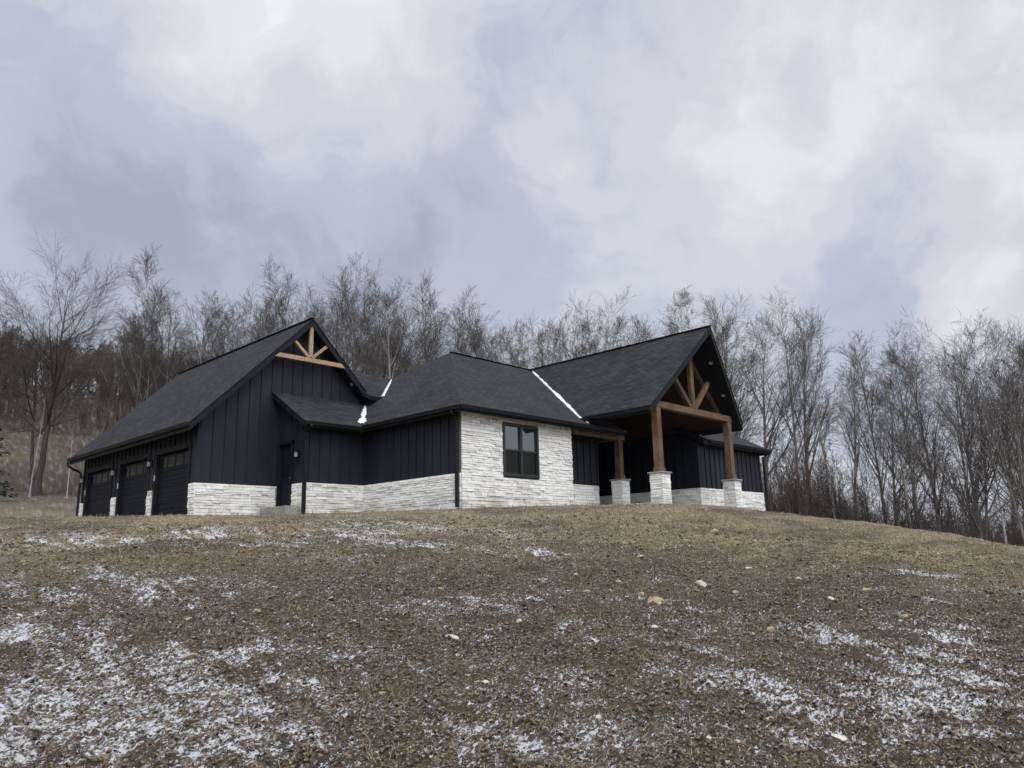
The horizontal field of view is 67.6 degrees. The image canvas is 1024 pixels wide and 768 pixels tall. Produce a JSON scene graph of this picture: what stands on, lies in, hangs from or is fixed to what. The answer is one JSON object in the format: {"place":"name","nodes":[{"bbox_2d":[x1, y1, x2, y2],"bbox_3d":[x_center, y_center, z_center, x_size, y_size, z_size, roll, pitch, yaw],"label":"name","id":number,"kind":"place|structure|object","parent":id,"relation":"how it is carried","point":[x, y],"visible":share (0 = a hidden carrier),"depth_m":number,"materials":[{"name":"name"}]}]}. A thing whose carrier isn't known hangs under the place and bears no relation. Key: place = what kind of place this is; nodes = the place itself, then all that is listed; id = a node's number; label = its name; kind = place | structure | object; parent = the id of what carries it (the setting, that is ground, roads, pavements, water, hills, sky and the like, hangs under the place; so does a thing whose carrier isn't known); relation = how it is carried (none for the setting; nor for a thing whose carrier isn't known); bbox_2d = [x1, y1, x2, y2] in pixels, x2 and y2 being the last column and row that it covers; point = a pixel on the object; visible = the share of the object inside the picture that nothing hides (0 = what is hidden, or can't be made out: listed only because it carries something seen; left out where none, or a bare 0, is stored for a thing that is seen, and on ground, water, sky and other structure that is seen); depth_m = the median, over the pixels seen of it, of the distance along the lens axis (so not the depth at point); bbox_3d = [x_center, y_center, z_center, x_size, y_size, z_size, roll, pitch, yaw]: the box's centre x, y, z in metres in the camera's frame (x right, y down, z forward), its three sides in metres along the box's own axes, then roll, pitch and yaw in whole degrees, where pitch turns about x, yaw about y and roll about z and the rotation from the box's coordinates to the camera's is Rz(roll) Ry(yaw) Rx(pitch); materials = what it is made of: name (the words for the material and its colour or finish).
{"place":"outdoors","nodes":[
{"label":"outdoors","id":0,"kind":"place"},
{"bbox_2d":[0,381,1023,767],"bbox_3d":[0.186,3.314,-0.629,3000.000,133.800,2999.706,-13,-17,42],"label":"ground","id":1,"kind":"structure","parent":0,"point":[48,507],"depth_m":7.29,"materials":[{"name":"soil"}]},
{"bbox_2d":[0,409,18,498],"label":"conifer tree","id":2,"kind":"object","parent":1,"relation":"on","point":[4,492],"visible":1,"depth_m":51.88,"materials":[{"name":"green wood"}]},
{"bbox_2d":[28,386,52,496],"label":"sapling","id":3,"kind":"object","parent":1,"relation":"on","point":[30,489],"visible":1,"depth_m":63.44,"materials":[{"name":"brown plant"}]},
{"bbox_2d":[0,397,131,496],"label":"hedgerow brush","id":4,"kind":"object","parent":1,"relation":"on","point":[84,421],"visible":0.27,"depth_m":135.30,"materials":[{"name":"plant"}]},
{"bbox_2d":[0,231,138,495],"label":"oak tree","id":5,"kind":"object","parent":1,"relation":"on","point":[37,481],"visible":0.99,"depth_m":68.18,"materials":[{"name":"grey plant"}]},
{"bbox_2d":[63,422,77,497],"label":"sapling","id":6,"kind":"object","parent":1,"relation":"on","point":[70,455],"visible":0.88,"depth_m":62.68,"materials":[{"name":"brown plant"}]},
{"bbox_2d":[0,338,190,403],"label":"conifer wood","id":7,"kind":"object","parent":1,"relation":"on","point":[64,391],"visible":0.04,"depth_m":192.66,"materials":[{"name":"plant"}]},
{"bbox_2d":[96,754,111,760],"bbox_3d":[-2.354,2.154,4.410,0.078,0.044,0.066,15,-30,-41],"label":"field stone","id":8,"kind":"object","parent":1,"relation":"on","point":[106,756],"visible":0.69,"depth_m":4.40,"materials":[{"name":"stone"}]},
{"bbox_2d":[82,317,148,432],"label":"bare tree","id":9,"kind":"object","parent":1,"relation":"on","point":[107,414],"visible":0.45,"depth_m":87.12,"materials":[{"name":"grey plant"}]},
{"bbox_2d":[89,243,181,406],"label":"pale barked tree","id":10,"kind":"object","parent":1,"relation":"on","point":[147,295],"visible":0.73,"depth_m":80.63,"materials":[{"name":"grey plant"}]},
{"bbox_2d":[101,305,173,412],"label":"bare tree","id":11,"kind":"object","parent":1,"relation":"on","point":[120,328],"visible":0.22,"depth_m":92.88,"materials":[{"name":"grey plant"}]},
{"bbox_2d":[98,294,182,414],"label":"bare tree","id":12,"kind":"object","parent":1,"relation":"on","point":[138,387],"visible":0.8,"depth_m":77.92,"materials":[{"name":"grey plant"}]},
{"bbox_2d":[103,279,203,423],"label":"bare tree","id":13,"kind":"object","parent":1,"relation":"on","point":[156,346],"visible":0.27,"depth_m":83.68,"materials":[{"name":"grey plant"}]},
{"bbox_2d":[117,286,206,396],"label":"bare tree","id":14,"kind":"object","parent":1,"relation":"on","point":[167,357],"visible":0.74,"depth_m":78.93,"materials":[{"name":"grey plant"}]},
{"bbox_2d":[145,329,184,395],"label":"bare tree","id":15,"kind":"object","parent":1,"relation":"on","point":[163,359],"visible":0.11,"depth_m":96.24,"materials":[{"name":"grey plant"}]},
{"bbox_2d":[172,311,207,371],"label":"bare tree","id":16,"kind":"object","parent":1,"relation":"on","point":[189,334],"visible":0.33,"depth_m":87.23,"materials":[{"name":"grey plant"}]},
{"bbox_2d":[183,653,197,659],"bbox_3d":[-2.696,2.284,6.412,0.127,0.055,0.101,1,-18,-40],"label":"field stone","id":17,"kind":"object","parent":1,"relation":"on","point":[188,656],"visible":0.97,"depth_m":6.38,"materials":[{"name":"stone"}]},
{"bbox_2d":[158,289,237,386],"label":"bare tree","id":18,"kind":"object","parent":1,"relation":"on","point":[217,313],"visible":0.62,"depth_m":77.42,"materials":[{"name":"grey plant"}]},
{"bbox_2d":[158,318,237,373],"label":"bare tree","id":19,"kind":"object","parent":1,"relation":"on","point":[199,344],"visible":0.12,"depth_m":98.65,"materials":[{"name":"grey plant"}]},
{"bbox_2d":[176,295,251,370],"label":"bare tree","id":20,"kind":"object","parent":1,"relation":"on","point":[221,330],"visible":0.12,"depth_m":92.09,"materials":[{"name":"grey plant"}]},
{"bbox_2d":[196,298,261,362],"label":"bare tree","id":21,"kind":"object","parent":1,"relation":"on","point":[233,326],"visible":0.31,"depth_m":82.45,"materials":[{"name":"grey plant"}]},
{"bbox_2d":[211,283,287,350],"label":"bare tree","id":22,"kind":"object","parent":1,"relation":"on","point":[245,322],"visible":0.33,"depth_m":80.70,"materials":[{"name":"grey plant"}]},
{"bbox_2d":[216,300,289,350],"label":"bare tree","id":23,"kind":"object","parent":1,"relation":"on","point":[263,318],"visible":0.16,"depth_m":94.58,"materials":[{"name":"grey plant"}]},
{"bbox_2d":[252,609,260,613],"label":"field stone","id":24,"kind":"object","parent":1,"relation":"on","point":[255,610],"visible":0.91,"depth_m":8.29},
{"bbox_2d":[240,297,281,343],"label":"bare tree","id":25,"kind":"object","parent":1,"relation":"on","point":[265,319],"visible":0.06,"depth_m":99.90,"materials":[{"name":"grey plant"}]},
{"bbox_2d":[239,311,299,344],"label":"bare tree","id":26,"kind":"object","parent":1,"relation":"on","point":[263,332],"visible":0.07,"depth_m":92.39,"materials":[{"name":"grey plant"}]},
{"bbox_2d":[239,255,330,343],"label":"bare tree","id":27,"kind":"object","parent":1,"relation":"on","point":[282,303],"visible":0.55,"depth_m":72.44,"materials":[{"name":"grey plant"}]},
{"bbox_2d":[269,281,334,346],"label":"bare tree","id":28,"kind":"object","parent":1,"relation":"on","point":[310,309],"visible":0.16,"depth_m":101.91,"materials":[{"name":"grey plant"}]},
{"bbox_2d":[288,293,340,348],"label":"bare tree","id":29,"kind":"object","parent":1,"relation":"on","point":[314,315],"visible":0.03,"depth_m":86.57,"materials":[{"name":"grey plant"}]},
{"bbox_2d":[301,286,343,351],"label":"bare tree","id":30,"kind":"object","parent":1,"relation":"on","point":[320,316],"visible":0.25,"depth_m":91.98,"materials":[{"name":"grey plant"}]},
{"bbox_2d":[317,294,387,375],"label":"bare tree","id":31,"kind":"object","parent":1,"relation":"on","point":[350,339],"visible":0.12,"depth_m":101.79,"materials":[{"name":"grey plant"}]},
{"bbox_2d":[319,263,387,374],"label":"bare tree","id":32,"kind":"object","parent":1,"relation":"on","point":[332,326],"visible":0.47,"depth_m":80.88,"materials":[{"name":"grey plant"}]},
{"bbox_2d":[318,251,402,378],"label":"bare tree","id":33,"kind":"object","parent":1,"relation":"on","point":[355,353],"visible":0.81,"depth_m":74.23,"materials":[{"name":"grey plant"}]},
{"bbox_2d":[322,273,398,375],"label":"bare tree","id":34,"kind":"object","parent":1,"relation":"on","point":[360,327],"visible":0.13,"depth_m":92.38,"materials":[{"name":"grey plant"}]},
{"bbox_2d":[338,271,418,377],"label":"bare tree","id":35,"kind":"object","parent":1,"relation":"on","point":[390,344],"visible":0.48,"depth_m":82.00,"materials":[{"name":"grey plant"}]},
{"bbox_2d":[340,295,418,377],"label":"bare tree","id":36,"kind":"object","parent":1,"relation":"on","point":[381,343],"visible":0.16,"depth_m":85.54,"materials":[{"name":"grey plant"}]},
{"bbox_2d":[366,275,423,377],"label":"pale barked tree","id":37,"kind":"object","parent":1,"relation":"on","point":[396,352],"visible":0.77,"depth_m":78.40,"materials":[{"name":"grey plant"}]},
{"bbox_2d":[365,287,446,377],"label":"bare tree","id":38,"kind":"object","parent":1,"relation":"on","point":[413,319],"visible":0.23,"depth_m":91.67,"materials":[{"name":"grey plant"}]},
{"bbox_2d":[372,306,446,378],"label":"bare tree","id":39,"kind":"object","parent":1,"relation":"on","point":[412,344],"visible":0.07,"depth_m":104.94,"materials":[{"name":"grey plant"}]},
{"bbox_2d":[363,266,469,375],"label":"bare tree","id":40,"kind":"object","parent":1,"relation":"on","point":[430,304],"visible":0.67,"depth_m":81.95,"materials":[{"name":"grey plant"}]},
{"bbox_2d":[67,317,771,516],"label":"modern house","id":41,"kind":"structure","parent":1,"relation":"on","point":[270,424],"depth_m":27.09,"materials":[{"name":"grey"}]},
{"bbox_2d":[82,462,113,516],"bbox_3d":[-16.454,4.603,30.491,3.000,2.640,0.250,-13,-17,42],"label":"garage door","id":42,"kind":"structure","parent":41,"relation":"in","point":[98,486],"depth_m":30.71,"materials":[{"name":"black metal"}]},
{"bbox_2d":[115,453,149,515],"bbox_3d":[-13.878,4.001,28.078,2.920,2.640,0.250,-13,-17,42],"label":"garage door","id":43,"kind":"structure","parent":41,"relation":"in","point":[132,492],"depth_m":28.29,"materials":[{"name":"black metal"}]},
{"bbox_2d":[151,441,192,515],"bbox_3d":[-11.415,3.425,25.770,2.910,2.640,0.250,-13,-17,42],"label":"garage door","id":44,"kind":"structure","parent":41,"relation":"in","point":[171,480],"depth_m":25.93,"materials":[{"name":"black metal"}]},
{"bbox_2d":[276,440,294,506],"bbox_3d":[-7.710,3.092,26.120,0.940,2.260,0.185,-13,-17,42],"label":"side door","id":45,"kind":"structure","parent":41,"relation":"in","point":[285,464],"depth_m":26.19,"materials":[{"name":"black metal"}]},
{"bbox_2d":[358,405,366,423],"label":"valley snow","id":46,"kind":"structure","parent":41,"relation":"on","point":[362,419],"depth_m":27.88,"materials":[{"name":"snow"}]},
{"bbox_2d":[381,379,391,396],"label":"valley snow","id":47,"kind":"structure","parent":41,"relation":"on","point":[386,389],"depth_m":30.50,"materials":[{"name":"snow"}]},
{"bbox_2d":[501,422,539,478],"bbox_3d":[0.280,2.238,25.539,0.145,1.750,1.710,-13,-17,42],"label":"window","id":48,"kind":"structure","parent":41,"relation":"in","point":[520,443],"depth_m":25.51,"materials":[{"name":"grey"}]},
{"bbox_2d":[532,371,577,415],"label":"valley snow","id":49,"kind":"structure","parent":41,"relation":"on","point":[563,401],"depth_m":30.84,"materials":[{"name":"snow"}]},
{"bbox_2d":[414,316,444,359],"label":"bare tree","id":50,"kind":"object","parent":1,"relation":"on","point":[422,341],"visible":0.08,"depth_m":107.10,"materials":[{"name":"grey plant"}]},
{"bbox_2d":[411,315,464,361],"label":"bare tree","id":51,"kind":"object","parent":1,"relation":"on","point":[434,342],"visible":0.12,"depth_m":96.11,"materials":[{"name":"grey plant"}]},
{"bbox_2d":[445,634,458,640],"bbox_3d":[-0.550,2.347,7.075,0.135,0.053,0.082,9,-23,2],"label":"field stone","id":52,"kind":"object","parent":1,"relation":"on","point":[455,637],"visible":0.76,"depth_m":7.05,"materials":[{"name":"stone"}]},
{"bbox_2d":[418,283,503,356],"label":"bare tree","id":53,"kind":"object","parent":1,"relation":"on","point":[463,345],"visible":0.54,"depth_m":79.25,"materials":[{"name":"grey plant"}]},
{"bbox_2d":[442,304,503,358],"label":"bare tree","id":54,"kind":"object","parent":1,"relation":"on","point":[470,335],"visible":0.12,"depth_m":89.55,"materials":[{"name":"grey plant"}]},
{"bbox_2d":[452,293,499,360],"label":"bare tree","id":55,"kind":"object","parent":1,"relation":"on","point":[475,324],"visible":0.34,"depth_m":82.28,"materials":[{"name":"grey plant"}]},
{"bbox_2d":[471,331,514,365],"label":"bare tree","id":56,"kind":"object","parent":1,"relation":"on","point":[492,348],"visible":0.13,"depth_m":103.91,"materials":[{"name":"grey plant"}]},
{"bbox_2d":[469,322,530,364],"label":"bare tree","id":57,"kind":"object","parent":1,"relation":"on","point":[496,346],"visible":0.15,"depth_m":94.10,"materials":[{"name":"grey plant"}]},
{"bbox_2d":[0,320,1023,546],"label":"bare wood","id":58,"kind":"object","parent":1,"relation":"on","point":[124,395],"visible":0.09,"depth_m":152.88,"materials":[{"name":"plant"}]},
{"bbox_2d":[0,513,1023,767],"bbox_3d":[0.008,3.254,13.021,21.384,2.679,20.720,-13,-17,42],"label":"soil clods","id":59,"kind":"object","parent":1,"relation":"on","point":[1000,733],"visible":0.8,"depth_m":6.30,"materials":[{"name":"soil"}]},
{"bbox_2d":[481,314,543,367],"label":"bare tree","id":60,"kind":"object","parent":1,"relation":"on","point":[506,345],"visible":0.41,"depth_m":85.54,"materials":[{"name":"grey plant"}]},
{"bbox_2d":[498,323,533,366],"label":"bare tree","id":61,"kind":"object","parent":1,"relation":"on","point":[513,352],"visible":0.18,"depth_m":95.96,"materials":[{"name":"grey plant"}]},
{"bbox_2d":[497,315,566,368],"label":"bare tree","id":62,"kind":"object","parent":1,"relation":"on","point":[541,357],"visible":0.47,"depth_m":82.80,"materials":[{"name":"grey plant"}]},
{"bbox_2d":[513,330,550,368],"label":"bare tree","id":63,"kind":"object","parent":1,"relation":"on","point":[532,352],"visible":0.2,"depth_m":96.28,"materials":[{"name":"grey plant"}]},
{"bbox_2d":[537,309,587,365],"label":"bare tree","id":64,"kind":"object","parent":1,"relation":"on","point":[558,353],"visible":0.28,"depth_m":94.12,"materials":[{"name":"grey plant"}]},
{"bbox_2d":[539,290,613,364],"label":"bare tree","id":65,"kind":"object","parent":1,"relation":"on","point":[565,348],"visible":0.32,"depth_m":73.18,"materials":[{"name":"grey plant"}]},
{"bbox_2d":[563,303,611,356],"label":"bare tree","id":66,"kind":"object","parent":1,"relation":"on","point":[591,332],"visible":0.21,"depth_m":92.11,"materials":[{"name":"grey plant"}]},
{"bbox_2d":[566,284,638,357],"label":"bare tree","id":67,"kind":"object","parent":1,"relation":"on","point":[603,336],"visible":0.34,"depth_m":72.29,"materials":[{"name":"grey plant"}]},
{"bbox_2d":[597,311,629,349],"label":"bare tree","id":68,"kind":"object","parent":1,"relation":"on","point":[618,318],"visible":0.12,"depth_m":95.75,"materials":[{"name":"grey plant"}]},
{"bbox_2d":[612,313,662,344],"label":"bare tree","id":69,"kind":"object","parent":1,"relation":"on","point":[643,336],"visible":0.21,"depth_m":79.59,"materials":[{"name":"grey plant"}]},
{"bbox_2d":[632,320,658,341],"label":"bare tree","id":70,"kind":"object","parent":1,"relation":"on","point":[645,333],"visible":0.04,"depth_m":90.72,"materials":[{"name":"grey plant"}]},
{"bbox_2d":[647,596,663,604],"bbox_3d":[1.624,2.479,8.650,0.184,0.149,0.223,-7,-14,25],"label":"field stone","id":71,"kind":"object","parent":1,"relation":"on","point":[656,599],"visible":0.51,"depth_m":8.62,"materials":[{"name":"stone"}]},
{"bbox_2d":[653,306,676,334],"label":"bare tree","id":72,"kind":"object","parent":1,"relation":"on","point":[667,322],"visible":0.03,"depth_m":92.25,"materials":[{"name":"grey plant"}]},
{"bbox_2d":[656,285,727,363],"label":"pale barked tree","id":73,"kind":"object","parent":1,"relation":"on","point":[671,323],"visible":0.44,"depth_m":66.89,"materials":[{"name":"grey plant"}]},
{"bbox_2d":[695,580,706,586],"bbox_3d":[2.461,2.610,9.976,0.162,0.098,0.172,-2,-7,32],"label":"field stone","id":74,"kind":"object","parent":1,"relation":"on","point":[702,583],"visible":0.62,"depth_m":9.93,"materials":[{"name":"stone"}]},
{"bbox_2d":[684,307,775,442],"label":"bare tree","id":75,"kind":"object","parent":1,"relation":"on","point":[760,431],"visible":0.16,"depth_m":86.65,"materials":[{"name":"grey plant"}]},
{"bbox_2d":[675,291,793,440],"bbox_3d":[17.952,2.164,62.420,9.734,21.164,9.365,11,-17,-43],"label":"bare tree","id":76,"kind":"object","parent":1,"relation":"on","point":[724,347],"visible":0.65,"depth_m":62.77,"materials":[{"name":"grey plant"}]},
{"bbox_2d":[714,319,768,439],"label":"bare tree","id":77,"kind":"object","parent":1,"relation":"on","point":[738,383],"visible":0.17,"depth_m":105.01,"materials":[{"name":"grey plant"}]},
{"bbox_2d":[767,626,775,631],"bbox_3d":[2.526,2.385,7.430,0.089,0.073,0.138,-7,-14,25],"label":"field stone","id":78,"kind":"object","parent":1,"relation":"on","point":[771,629],"visible":0.68,"depth_m":7.37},
{"bbox_2d":[718,307,850,510],"bbox_3d":[22.667,3.078,64.170,10.753,21.156,8.438,-3,-13,7],"label":"bare tree","id":79,"kind":"object","parent":1,"relation":"on","point":[774,422],"visible":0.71,"depth_m":64.37,"materials":[{"name":"grey plant"}]},
{"bbox_2d":[740,285,840,514],"bbox_3d":[21.273,2.309,58.060,7.456,20.805,6.051,-5,-13,16],"label":"bare tree","id":80,"kind":"object","parent":1,"relation":"on","point":[791,377],"visible":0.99,"depth_m":58.55,"materials":[{"name":"grey plant"}]},
{"bbox_2d":[793,314,839,518],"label":"sapling","id":81,"kind":"object","parent":1,"relation":"on","point":[826,431],"visible":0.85,"depth_m":60.44,"materials":[{"name":"grey plant"}]},
{"bbox_2d":[772,307,874,515],"bbox_3d":[26.114,3.583,63.689,9.492,22.078,8.138,-9,-15,30],"label":"bare tree","id":82,"kind":"object","parent":1,"relation":"on","point":[808,392],"visible":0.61,"depth_m":64.56,"materials":[{"name":"grey plant"}]},
{"bbox_2d":[831,733,846,741],"bbox_3d":[2.026,2.196,4.741,0.088,0.058,0.093,-10,-15,35],"label":"field stone","id":83,"kind":"object","parent":1,"relation":"on","point":[838,737],"visible":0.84,"depth_m":4.72,"materials":[{"name":"stone"}]},
{"bbox_2d":[821,329,892,519],"bbox_3d":[26.944,4.780,58.837,6.151,19.011,6.530,-6,-13,18],"label":"bare tree","id":84,"kind":"object","parent":1,"relation":"on","point":[853,397],"visible":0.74,"depth_m":59.42,"materials":[{"name":"grey plant"}]},
{"bbox_2d":[822,333,916,523],"bbox_3d":[26.047,4.910,55.853,5.344,18.376,6.585,-1,-13,0],"label":"bare tree","id":85,"kind":"object","parent":1,"relation":"on","point":[867,411],"visible":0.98,"depth_m":55.88,"materials":[{"name":"grey plant"}]},
{"bbox_2d":[750,419,1023,546],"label":"brushwood","id":86,"kind":"object","parent":1,"relation":"on","point":[787,494],"visible":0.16,"depth_m":54.86,"materials":[{"name":"plant"}]},
{"bbox_2d":[885,716,893,720],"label":"field stone","id":87,"kind":"object","parent":1,"relation":"on","point":[888,718],"visible":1,"depth_m":5.02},
{"bbox_2d":[859,343,938,527],"bbox_3d":[30.695,6.006,59.119,5.868,19.052,6.452,-11,-16,37],"label":"pale barked tree","id":88,"kind":"object","parent":1,"relation":"on","point":[901,462],"visible":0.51,"depth_m":59.77,"materials":[{"name":"grey plant"}]},
{"bbox_2d":[841,322,967,530],"bbox_3d":[28.165,4.979,54.592,8.220,19.120,7.048,-5,-13,18],"label":"bare tree","id":89,"kind":"object","parent":1,"relation":"on","point":[919,421],"visible":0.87,"depth_m":54.78,"materials":[{"name":"grey plant"}]},
{"bbox_2d":[901,614,908,619],"bbox_3d":[4.106,2.441,8.003,0.066,0.062,0.075,-4,-13,-26],"label":"field stone","id":90,"kind":"object","parent":1,"relation":"on","point":[904,616],"visible":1,"depth_m":7.99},
{"bbox_2d":[844,375,967,526],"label":"bare tree","id":91,"kind":"object","parent":1,"relation":"on","point":[885,458],"visible":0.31,"depth_m":82.23,"materials":[{"name":"grey plant"}]},
{"bbox_2d":[861,347,973,524],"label":"bare tree","id":92,"kind":"object","parent":1,"relation":"on","point":[911,474],"visible":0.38,"depth_m":70.09,"materials":[{"name":"grey plant"}]},
{"bbox_2d":[893,307,1023,540],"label":"bare tree","id":93,"kind":"object","parent":1,"relation":"on","point":[1016,433],"visible":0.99,"depth_m":42.45,"materials":[{"name":"grey plant"}]},
{"bbox_2d":[894,306,1023,540],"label":"bare tree","id":94,"kind":"object","parent":1,"relation":"on","point":[977,519],"visible":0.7,"depth_m":46.44,"materials":[{"name":"grey plant"}]},
{"bbox_2d":[922,337,996,527],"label":"bare tree","id":95,"kind":"object","parent":1,"relation":"on","point":[943,421],"visible":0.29,"depth_m":80.83,"materials":[{"name":"grey plant"}]},
{"bbox_2d":[962,381,1016,543],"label":"sapling","id":96,"kind":"object","parent":1,"relation":"on","point":[1004,531],"visible":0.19,"depth_m":48.44,"materials":[{"name":"grey plant"}]},
{"bbox_2d":[966,334,1023,529],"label":"bare tree","id":97,"kind":"object","parent":1,"relation":"on","point":[1003,414],"visible":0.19,"depth_m":74.25,"materials":[{"name":"grey plant"}]},
{"bbox_2d":[969,320,1023,506],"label":"bare tree","id":98,"kind":"object","parent":1,"relation":"on","point":[996,362],"visible":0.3,"depth_m":61.34,"materials":[{"name":"grey plant"}]},
{"bbox_2d":[978,334,1023,489],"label":"bare tree","id":99,"kind":"object","parent":1,"relation":"on","point":[1003,399],"visible":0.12,"depth_m":75.39,"materials":[{"name":"grey plant"}]},
{"bbox_2d":[995,337,1023,470],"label":"bare tree","id":100,"kind":"object","parent":1,"relation":"on","point":[1019,372],"visible":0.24,"depth_m":75.29,"materials":[{"name":"grey plant"}]},
{"bbox_2d":[0,0,1023,540],"label":"sky","id":101,"kind":"structure","parent":0,"point":[862,161],"materials":[{"name":"grey"}]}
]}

